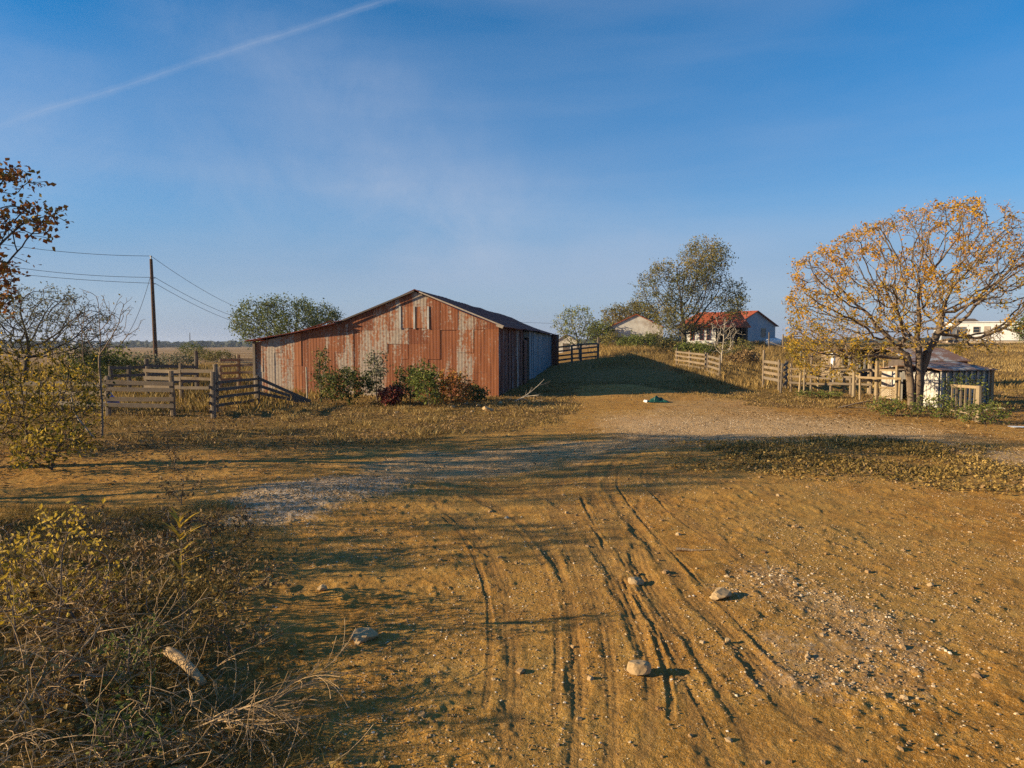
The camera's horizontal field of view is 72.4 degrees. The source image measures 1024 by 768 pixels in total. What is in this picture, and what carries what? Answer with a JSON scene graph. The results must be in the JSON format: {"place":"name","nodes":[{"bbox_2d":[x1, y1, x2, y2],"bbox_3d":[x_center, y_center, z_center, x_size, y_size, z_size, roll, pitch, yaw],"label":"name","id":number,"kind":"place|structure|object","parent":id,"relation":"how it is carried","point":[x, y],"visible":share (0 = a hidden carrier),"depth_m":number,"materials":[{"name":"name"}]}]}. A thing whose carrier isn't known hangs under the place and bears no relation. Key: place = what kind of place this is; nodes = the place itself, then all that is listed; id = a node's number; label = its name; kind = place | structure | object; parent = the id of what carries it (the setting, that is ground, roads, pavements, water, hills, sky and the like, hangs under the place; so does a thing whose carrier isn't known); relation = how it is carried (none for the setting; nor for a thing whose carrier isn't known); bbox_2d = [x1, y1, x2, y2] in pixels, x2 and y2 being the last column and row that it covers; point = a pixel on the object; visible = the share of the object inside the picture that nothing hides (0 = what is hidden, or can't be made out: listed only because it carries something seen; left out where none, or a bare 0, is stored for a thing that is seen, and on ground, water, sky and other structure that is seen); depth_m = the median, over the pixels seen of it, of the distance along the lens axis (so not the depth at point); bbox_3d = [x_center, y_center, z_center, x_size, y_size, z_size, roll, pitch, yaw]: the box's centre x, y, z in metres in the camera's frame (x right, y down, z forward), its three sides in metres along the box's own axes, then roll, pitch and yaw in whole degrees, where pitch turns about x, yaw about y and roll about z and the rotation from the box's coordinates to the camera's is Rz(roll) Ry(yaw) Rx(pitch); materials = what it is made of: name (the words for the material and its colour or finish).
{"place":"outdoors","nodes":[
{"label":"outdoors","id":0,"kind":"place"},
{"bbox_2d":[0,362,324,415],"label":"dry grass","id":1,"kind":"structure","parent":0,"point":[206,392],"depth_m":31.53,"materials":[{"name":"plant"}]},
{"bbox_2d":[0,498,442,767],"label":"dry grass","id":2,"kind":"structure","parent":0,"point":[25,510],"depth_m":5.56,"materials":[{"name":"plant"}]},
{"bbox_2d":[0,343,1023,767],"bbox_3d":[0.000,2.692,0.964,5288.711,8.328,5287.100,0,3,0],"label":"ground","id":3,"kind":"structure","parent":0,"point":[770,723],"depth_m":7.25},
{"bbox_2d":[0,330,43,456],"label":"shrub","id":4,"kind":"object","parent":3,"relation":"on","point":[11,436],"visible":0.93,"depth_m":15.59,"materials":[{"name":"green plant"}]},
{"bbox_2d":[0,514,69,569],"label":"weed","id":5,"kind":"object","parent":3,"relation":"on","point":[9,532],"visible":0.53,"depth_m":7.26,"materials":[{"name":"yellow plant"}]},
{"bbox_2d":[0,158,73,318],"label":"autumn tree","id":6,"kind":"object","parent":3,"relation":"on","point":[28,205],"visible":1,"depth_m":13.93,"materials":[{"name":"orange plant"}]},
{"bbox_2d":[0,531,84,642],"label":"weed","id":7,"kind":"object","parent":3,"relation":"on","point":[14,581],"visible":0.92,"depth_m":5.53,"materials":[{"name":"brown plant"}]},
{"bbox_2d":[6,564,84,636],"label":"dry branch","id":8,"kind":"object","parent":3,"relation":"on","point":[72,614],"visible":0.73,"depth_m":5.77,"materials":[{"name":"brown plant"}]},
{"bbox_2d":[0,330,100,446],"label":"shrub","id":9,"kind":"object","parent":3,"relation":"on","point":[49,374],"visible":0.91,"depth_m":16.50,"materials":[{"name":"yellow plant"}]},
{"bbox_2d":[0,376,104,410],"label":"fence","id":10,"kind":"object","parent":3,"relation":"on","point":[34,383],"visible":0.24,"depth_m":25.23,"materials":[{"name":"wood"}]},
{"bbox_2d":[6,421,103,470],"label":"shrub","id":11,"kind":"object","parent":3,"relation":"on","point":[57,438],"visible":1,"depth_m":13.57,"materials":[{"name":"green plant"}]},
{"bbox_2d":[0,281,122,386],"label":"mesquite tree","id":12,"kind":"object","parent":3,"relation":"on","point":[46,340],"visible":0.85,"depth_m":37.74,"materials":[{"name":"brown plant"}]},
{"bbox_2d":[0,498,128,641],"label":"weed","id":13,"kind":"object","parent":3,"relation":"on","point":[71,570],"visible":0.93,"depth_m":5.58,"materials":[{"name":"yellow plant"}]},
{"bbox_2d":[18,345,116,435],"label":"shrub","id":14,"kind":"object","parent":3,"relation":"on","point":[96,391],"visible":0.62,"depth_m":18.56,"materials":[{"name":"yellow plant"}]},
{"bbox_2d":[3,591,135,719],"bbox_3d":[-3.179,1.903,5.123,1.383,0.514,0.937,3,5,42],"label":"dead branch","id":15,"kind":"object","parent":3,"relation":"on","point":[42,657],"visible":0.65,"depth_m":5.23,"materials":[{"name":"beige wood"}]},
{"bbox_2d":[11,633,132,738],"bbox_3d":[-3.155,1.971,4.809,0.623,0.446,0.912,0,3,0],"label":"dead branch","id":16,"kind":"object","parent":3,"relation":"on","point":[31,697],"visible":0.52,"depth_m":4.73,"materials":[{"name":"beige wood"}]},
{"bbox_2d":[0,592,144,695],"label":"dead branch","id":17,"kind":"object","parent":3,"relation":"on","point":[86,643],"visible":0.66,"depth_m":5.15,"materials":[{"name":"beige wood"}]},
{"bbox_2d":[0,639,145,742],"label":"weed","id":18,"kind":"object","parent":3,"relation":"on","point":[4,664],"visible":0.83,"depth_m":4.57,"materials":[{"name":"brown plant"}]},
{"bbox_2d":[19,570,146,668],"bbox_3d":[-3.293,1.813,5.713,1.265,0.578,0.668,2,4,24],"label":"dead branch","id":19,"kind":"object","parent":3,"relation":"on","point":[45,611],"visible":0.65,"depth_m":5.72,"materials":[{"name":"beige wood"}]},
{"bbox_2d":[54,344,120,381],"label":"shrub","id":20,"kind":"object","parent":3,"relation":"on","point":[103,359],"visible":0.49,"depth_m":39.95,"materials":[{"name":"green plant"}]},
{"bbox_2d":[52,502,143,545],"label":"weed","id":21,"kind":"object","parent":3,"relation":"on","point":[81,524],"visible":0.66,"depth_m":8.75,"materials":[{"name":"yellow plant"}]},
{"bbox_2d":[53,288,143,437],"bbox_3d":[-10.680,-0.484,18.303,2.159,3.965,1.729,1,4,23],"label":"bare sapling","id":22,"kind":"object","parent":3,"relation":"on","point":[100,380],"visible":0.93,"depth_m":18.16,"materials":[{"name":"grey plant"}]},
{"bbox_2d":[57,625,166,712],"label":"dead branch","id":23,"kind":"object","parent":3,"relation":"on","point":[84,687],"visible":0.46,"depth_m":5.02,"materials":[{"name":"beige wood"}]},
{"bbox_2d":[87,343,143,379],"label":"shrub","id":24,"kind":"object","parent":3,"relation":"on","point":[125,361],"visible":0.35,"depth_m":42.05,"materials":[{"name":"green plant"}]},
{"bbox_2d":[0,340,251,348],"bbox_3d":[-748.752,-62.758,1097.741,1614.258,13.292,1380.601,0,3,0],"label":"woodland","id":25,"kind":"object","parent":3,"relation":"on","point":[162,344],"visible":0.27,"depth_m":769.40,"materials":[{"name":"plant"}]},
{"bbox_2d":[91,612,162,704],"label":"weed","id":26,"kind":"object","parent":3,"relation":"on","point":[127,652],"visible":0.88,"depth_m":4.84,"materials":[{"name":"brown plant"}]},
{"bbox_2d":[56,529,204,612],"bbox_3d":[-3.386,1.680,6.245,1.036,0.810,0.927,3,4,39],"label":"weed","id":27,"kind":"object","parent":3,"relation":"on","point":[143,550],"visible":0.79,"depth_m":6.14,"materials":[{"name":"grey plant"}]},
{"bbox_2d":[78,688,187,764],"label":"weed","id":28,"kind":"object","parent":3,"relation":"on","point":[140,733],"visible":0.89,"depth_m":4.16,"materials":[{"name":"green plant"}]},
{"bbox_2d":[103,371,175,416],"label":"fence","id":29,"kind":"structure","parent":3,"relation":"on","point":[170,390],"depth_m":23.32,"materials":[{"name":"wood"}]},
{"bbox_2d":[113,348,167,380],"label":"shrub","id":30,"kind":"object","parent":3,"relation":"on","point":[151,358],"visible":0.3,"depth_m":45.94,"materials":[{"name":"green plant"}]},
{"bbox_2d":[78,496,222,568],"bbox_3d":[-3.871,1.647,7.446,1.450,0.766,1.213,0,3,0],"label":"weed","id":31,"kind":"object","parent":3,"relation":"on","point":[133,534],"visible":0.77,"depth_m":7.35,"materials":[{"name":"brown plant"}]},
{"bbox_2d":[60,669,242,767],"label":"dead branch","id":32,"kind":"object","parent":3,"relation":"on","point":[103,755],"visible":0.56,"depth_m":4.32,"materials":[{"name":"beige wood"}]},
{"bbox_2d":[113,570,189,686],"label":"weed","id":33,"kind":"object","parent":3,"relation":"on","point":[151,618],"visible":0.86,"depth_m":5.12,"materials":[{"name":"beige plant"}]},
{"bbox_2d":[108,351,198,392],"bbox_3d":[-17.910,-0.528,35.109,4.045,2.257,0.487,-2,4,-31],"label":"fence","id":34,"kind":"object","parent":3,"relation":"on","point":[128,375],"visible":0.52,"depth_m":34.99,"materials":[{"name":"wood"}]},
{"bbox_2d":[149,256,157,362],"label":"utility pole","id":35,"kind":"object","parent":3,"relation":"on","point":[154,330],"visible":0.88,"depth_m":65.60,"materials":[{"name":"wood"}]},
{"bbox_2d":[141,351,200,369],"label":"shrub","id":36,"kind":"object","parent":3,"relation":"on","point":[166,358],"visible":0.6,"depth_m":59.90,"materials":[{"name":"green plant"}]},
{"bbox_2d":[143,364,218,400],"bbox_3d":[-14.479,-0.014,30.586,3.700,1.756,0.306,1,3,13],"label":"fence","id":37,"kind":"object","parent":3,"relation":"on","point":[180,378],"visible":0.63,"depth_m":30.46,"materials":[{"name":"wood"}]},
{"bbox_2d":[156,462,205,504],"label":"weed","id":38,"kind":"object","parent":3,"relation":"on","point":[182,494],"visible":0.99,"depth_m":10.67,"materials":[{"name":"grey plant"}]},
{"bbox_2d":[160,507,204,640],"bbox_3d":[-2.681,1.568,5.745,0.346,1.181,0.475,-2,4,-30],"label":"strappy sapling","id":39,"kind":"object","parent":3,"relation":"on","point":[177,519],"visible":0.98,"depth_m":5.74,"materials":[{"name":"green plant"}]},
{"bbox_2d":[163,646,206,686],"bbox_3d":[-2.424,2.090,5.188,0.562,0.152,0.078,3,4,40],"label":"log","id":40,"kind":"object","parent":3,"relation":"on","point":[194,675],"visible":0.88,"depth_m":5.15,"materials":[{"name":"beige wood"}]},
{"bbox_2d":[117,570,255,648],"bbox_3d":[-2.646,1.866,5.705,0.892,0.661,0.803,2,4,31],"label":"weed","id":41,"kind":"object","parent":3,"relation":"on","point":[188,606],"visible":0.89,"depth_m":5.68,"materials":[{"name":"brown plant"}]},
{"bbox_2d":[0,535,373,767],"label":"twigs","id":42,"kind":"object","parent":3,"relation":"on","point":[69,755],"visible":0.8,"depth_m":4.34,"materials":[{"name":"beige wood"}]},
{"bbox_2d":[170,503,258,560],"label":"weed","id":43,"kind":"object","parent":3,"relation":"on","point":[242,515],"visible":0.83,"depth_m":7.84,"materials":[{"name":"brown plant"}]},
{"bbox_2d":[202,345,237,362],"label":"shrub","id":44,"kind":"object","parent":3,"relation":"on","point":[213,355],"visible":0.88,"depth_m":87.57,"materials":[{"name":"green plant"}]},
{"bbox_2d":[209,364,260,418],"bbox_3d":[-10.316,0.207,25.516,0.781,1.897,5.508,0,3,-5],"label":"fence","id":45,"kind":"object","parent":3,"relation":"on","point":[213,394],"visible":0.88,"depth_m":24.95,"materials":[{"name":"wood"}]},
{"bbox_2d":[218,355,252,390],"bbox_3d":[-14.322,-0.512,36.749,2.168,2.052,0.822,-2,4,-30],"label":"fence","id":46,"kind":"object","parent":3,"relation":"on","point":[238,365],"visible":0.56,"depth_m":36.80,"materials":[{"name":"wood"}]},
{"bbox_2d":[188,599,283,665],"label":"weed","id":47,"kind":"object","parent":3,"relation":"on","point":[263,629],"visible":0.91,"depth_m":5.54,"materials":[{"name":"brown plant"}]},
{"bbox_2d":[203,551,292,596],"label":"weed","id":48,"kind":"object","parent":3,"relation":"on","point":[238,570],"visible":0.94,"depth_m":6.61,"materials":[{"name":"brown plant"}]},
{"bbox_2d":[189,669,362,742],"bbox_3d":[-1.482,1.991,4.477,1.062,0.462,0.453,1,4,20],"label":"dead branch","id":49,"kind":"object","parent":3,"relation":"on","point":[255,712],"visible":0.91,"depth_m":4.42,"materials":[{"name":"beige wood"}]},
{"bbox_2d":[199,672,352,767],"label":"dead branch","id":50,"kind":"object","parent":3,"relation":"on","point":[267,724],"visible":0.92,"depth_m":4.39,"materials":[{"name":"beige wood"}]},
{"bbox_2d":[256,375,310,402],"bbox_3d":[-9.247,0.312,28.378,2.144,1.353,0.174,-1,3,-12],"label":"fallen fence panel","id":51,"kind":"object","parent":3,"relation":"on","point":[296,397],"visible":0.76,"depth_m":28.25,"materials":[{"name":"wood"}]},
{"bbox_2d":[226,291,344,349],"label":"mesquite tree","id":52,"kind":"object","parent":3,"relation":"on","point":[311,321],"visible":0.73,"depth_m":80.76,"materials":[{"name":"green plant"}]},
{"bbox_2d":[215,618,362,736],"bbox_3d":[-1.372,1.998,4.723,0.487,0.414,1.105,2,4,33],"label":"dead branch","id":53,"kind":"object","parent":3,"relation":"on","point":[307,684],"visible":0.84,"depth_m":4.74,"materials":[{"name":"beige wood"}]},
{"bbox_2d":[310,345,332,401],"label":"shrub","id":54,"kind":"object","parent":3,"relation":"on","point":[319,376],"visible":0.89,"depth_m":28.34,"materials":[{"name":"green plant"}]},
{"bbox_2d":[314,365,378,404],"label":"shrub","id":55,"kind":"object","parent":3,"relation":"on","point":[351,378],"visible":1,"depth_m":27.72,"materials":[{"name":"green plant"}]},
{"bbox_2d":[351,627,377,644],"bbox_3d":[-1.242,2.127,5.886,0.217,0.102,0.208,0,3,0],"label":"rock","id":56,"kind":"object","parent":3,"relation":"on","point":[362,635],"visible":0.96,"depth_m":5.85,"materials":[{"name":"beige stone"}]},
{"bbox_2d":[363,349,391,400],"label":"shrub","id":57,"kind":"object","parent":3,"relation":"on","point":[378,372],"visible":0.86,"depth_m":29.50,"materials":[{"name":"green plant"}]},
{"bbox_2d":[377,382,405,405],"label":"shrub","id":58,"kind":"object","parent":3,"relation":"on","point":[389,396],"visible":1,"depth_m":27.69,"materials":[{"name":"red plant"}]},
{"bbox_2d":[245,289,558,396],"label":"barn","id":59,"kind":"structure","parent":3,"relation":"on","point":[488,349],"depth_m":33.09,"materials":[{"name":"metal"}]},
{"bbox_2d":[389,363,427,402],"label":"shrub","id":60,"kind":"object","parent":3,"relation":"on","point":[402,377],"visible":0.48,"depth_m":28.86,"materials":[{"name":"green plant"}]},
{"bbox_2d":[406,358,447,404],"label":"shrub","id":61,"kind":"object","parent":3,"relation":"on","point":[427,376],"visible":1,"depth_m":26.96,"materials":[{"name":"green plant"}]},
{"bbox_2d":[425,366,476,404],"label":"shrub","id":62,"kind":"object","parent":3,"relation":"on","point":[458,384],"visible":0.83,"depth_m":27.98,"materials":[{"name":"brown plant"}]},
{"bbox_2d":[458,381,490,401],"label":"shrub","id":63,"kind":"object","parent":3,"relation":"on","point":[482,392],"visible":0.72,"depth_m":29.92,"materials":[{"name":"green plant"}]},
{"bbox_2d":[0,433,1023,767],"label":"weeds","id":64,"kind":"object","parent":3,"relation":"on","point":[886,447],"visible":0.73,"depth_m":7.84,"materials":[{"name":"plant"}]},
{"bbox_2d":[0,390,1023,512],"bbox_3d":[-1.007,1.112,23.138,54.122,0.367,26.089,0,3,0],"label":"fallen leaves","id":65,"kind":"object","parent":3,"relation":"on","point":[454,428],"visible":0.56,"depth_m":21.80,"materials":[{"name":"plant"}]},
{"bbox_2d":[0,380,1023,531],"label":"dry grass","id":66,"kind":"structure","parent":3,"relation":"on","point":[548,419],"depth_m":23.17,"materials":[{"name":"plant"}]},
{"bbox_2d":[0,396,1023,522],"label":"fallen leaves","id":67,"kind":"object","parent":3,"relation":"on","point":[859,424],"visible":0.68,"depth_m":19.45,"materials":[{"name":"plant"}]},
{"bbox_2d":[0,429,1023,767],"bbox_3d":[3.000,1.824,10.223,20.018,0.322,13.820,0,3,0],"label":"dirt clods","id":68,"kind":"object","parent":3,"relation":"on","point":[604,609],"visible":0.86,"depth_m":6.47,"materials":[{"name":"soil"}]},
{"bbox_2d":[550,304,603,359],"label":"tree","id":69,"kind":"object","parent":3,"relation":"on","point":[580,331],"visible":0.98,"depth_m":71.52,"materials":[{"name":"green plant"}]},
{"bbox_2d":[559,337,598,361],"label":"gate","id":70,"kind":"structure","parent":3,"relation":"on","point":[580,353],"depth_m":68.97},
{"bbox_2d":[584,318,616,346],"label":"background tree","id":71,"kind":"object","parent":3,"relation":"on","point":[605,329],"visible":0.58,"depth_m":97.18,"materials":[{"name":"green plant"}]},
{"bbox_2d":[598,302,646,325],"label":"background tree","id":72,"kind":"object","parent":3,"relation":"on","point":[615,314],"visible":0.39,"depth_m":102.23,"materials":[{"name":"green plant"}]},
{"bbox_2d":[608,314,662,342],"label":"house","id":73,"kind":"structure","parent":3,"relation":"on","point":[638,324],"depth_m":97.18,"materials":[{"name":"white paint"}]},
{"bbox_2d":[626,660,650,674],"bbox_3d":[0.952,2.145,5.273,0.185,0.130,0.127,2,4,28],"label":"rock","id":74,"kind":"object","parent":3,"relation":"on","point":[638,667],"visible":0.99,"depth_m":5.23,"materials":[{"name":"beige stone"}]},
{"bbox_2d":[619,297,660,324],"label":"background tree","id":75,"kind":"object","parent":3,"relation":"on","point":[634,303],"visible":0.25,"depth_m":106.87,"materials":[{"name":"green plant"}]},
{"bbox_2d":[628,331,656,348],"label":"shrub","id":76,"kind":"object","parent":3,"relation":"on","point":[647,338],"visible":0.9,"depth_m":81.51,"materials":[{"name":"green plant"}]},
{"bbox_2d":[651,332,691,352],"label":"shrub","id":77,"kind":"object","parent":3,"relation":"on","point":[665,344],"visible":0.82,"depth_m":73.50,"materials":[{"name":"green plant"}]},
{"bbox_2d":[631,233,750,342],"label":"hackberry tree","id":78,"kind":"object","parent":3,"relation":"on","point":[671,313],"visible":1,"depth_m":84.72,"materials":[{"name":"green plant"}]},
{"bbox_2d":[675,348,706,370],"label":"fence","id":79,"kind":"object","parent":3,"relation":"on","point":[689,357],"visible":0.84,"depth_m":54.53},
{"bbox_2d":[687,312,750,344],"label":"house wing","id":80,"kind":"structure","parent":3,"relation":"on","point":[742,325],"depth_m":89.29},
{"bbox_2d":[676,306,778,341],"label":"farmhouse","id":81,"kind":"object","parent":3,"relation":"on","point":[761,325],"visible":0.28,"depth_m":98.94,"materials":[{"name":"white"}]},
{"bbox_2d":[718,335,759,356],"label":"shrub","id":82,"kind":"object","parent":3,"relation":"on","point":[739,346],"visible":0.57,"depth_m":67.73,"materials":[{"name":"green plant"}]},
{"bbox_2d":[726,347,761,365],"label":"shrub","id":83,"kind":"object","parent":3,"relation":"on","point":[742,354],"visible":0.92,"depth_m":57.63,"materials":[{"name":"brown plant"}]},
{"bbox_2d":[578,336,929,344],"bbox_3d":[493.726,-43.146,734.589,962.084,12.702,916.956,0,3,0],"label":"woodland","id":84,"kind":"object","parent":3,"relation":"on","point":[865,342],"visible":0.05,"depth_m":520.47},
{"bbox_2d":[762,350,780,390],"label":"gate","id":85,"kind":"structure","parent":3,"relation":"on","point":[764,372],"depth_m":38.31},
{"bbox_2d":[583,340,1023,389],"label":"dry grass","id":86,"kind":"structure","parent":3,"relation":"on","point":[753,376],"depth_m":59.90,"materials":[{"name":"plant"}]},
{"bbox_2d":[780,320,852,359],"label":"shrub","id":87,"kind":"object","parent":3,"relation":"on","point":[819,337],"visible":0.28,"depth_m":61.86,"materials":[{"name":"green plant"}]},
{"bbox_2d":[789,362,872,394],"bbox_3d":[15.912,-0.249,35.041,3.831,1.780,0.201,2,4,33],"label":"fence","id":88,"kind":"object","parent":3,"relation":"on","point":[830,383],"visible":0.56,"depth_m":35.00,"materials":[{"name":"wood"}]},
{"bbox_2d":[803,357,900,401],"bbox_3d":[15.660,-0.260,33.328,2.300,2.000,6.781,0,3,0],"label":"fence","id":89,"kind":"object","parent":3,"relation":"on","point":[860,377],"visible":0.56,"depth_m":31.14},
{"bbox_2d":[817,348,898,376],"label":"cattle shelter","id":90,"kind":"object","parent":3,"relation":"on","point":[864,373],"visible":0.2,"depth_m":45.17,"materials":[{"name":"wood"}]},
{"bbox_2d":[851,358,879,398],"bbox_3d":[16.505,-0.205,32.862,1.028,1.927,3.732,1,4,23],"label":"fence","id":91,"kind":"object","parent":3,"relation":"on","point":[876,381],"visible":0.67,"depth_m":32.60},
{"bbox_2d":[878,365,898,398],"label":"lattice gate","id":92,"kind":"structure","parent":3,"relation":"on","point":[882,394],"depth_m":30.66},
{"bbox_2d":[863,395,920,416],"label":"shrub","id":93,"kind":"object","parent":3,"relation":"on","point":[891,404],"visible":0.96,"depth_m":24.01,"materials":[{"name":"green plant"}]},
{"bbox_2d":[879,365,914,400],"bbox_3d":[17.487,-0.077,31.405,1.250,1.582,2.296,0,3,8],"label":"plank hut","id":94,"kind":"object","parent":3,"relation":"on","point":[885,383],"visible":0.37,"depth_m":31.53,"materials":[{"name":"white paint"}]},
{"bbox_2d":[781,191,1023,411],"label":"autumn tree","id":95,"kind":"object","parent":3,"relation":"on","point":[923,358],"visible":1,"depth_m":24.96,"materials":[{"name":"brown plant"}]},
{"bbox_2d":[885,348,971,371],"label":"tin shed","id":96,"kind":"structure","parent":3,"relation":"on","point":[941,355],"depth_m":40.88,"materials":[{"name":"metal"}]},
{"bbox_2d":[910,393,968,418],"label":"shrub","id":97,"kind":"object","parent":3,"relation":"on","point":[940,409],"visible":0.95,"depth_m":23.41,"materials":[{"name":"green plant"}]},
{"bbox_2d":[902,362,997,407],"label":"tin shed","id":98,"kind":"structure","parent":3,"relation":"on","point":[936,373],"depth_m":27.81,"materials":[{"name":"white metal"}]},
{"bbox_2d":[938,369,990,410],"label":"shrub","id":99,"kind":"object","parent":3,"relation":"on","point":[960,380],"visible":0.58,"depth_m":24.95,"materials":[{"name":"green plant"}]},
{"bbox_2d":[950,384,981,421],"bbox_3d":[14.730,0.665,22.743,0.177,1.302,1.445,0,3,0],"label":"slatted fence","id":100,"kind":"object","parent":3,"relation":"on","point":[978,394],"visible":0.69,"depth_m":22.64,"materials":[{"name":"wood"}]},
{"bbox_2d":[945,321,1023,342],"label":"mobile home","id":101,"kind":"object","parent":3,"relation":"on","point":[1007,336],"visible":0.38,"depth_m":115.82,"materials":[{"name":"white"}]},
{"bbox_2d":[954,397,1014,423],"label":"shrub","id":102,"kind":"object","parent":3,"relation":"on","point":[992,408],"visible":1,"depth_m":21.42,"materials":[{"name":"green plant"}]},
{"bbox_2d":[0,0,1023,341],"label":"sky","id":103,"kind":"structure","parent":0,"point":[523,161],"materials":[{"name":"blue"}]},
{"bbox_2d":[193,409,1023,745],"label":"gravel","id":104,"kind":"structure","parent":0,"point":[303,485],"depth_m":10.95,"materials":[{"name":"gravel"}]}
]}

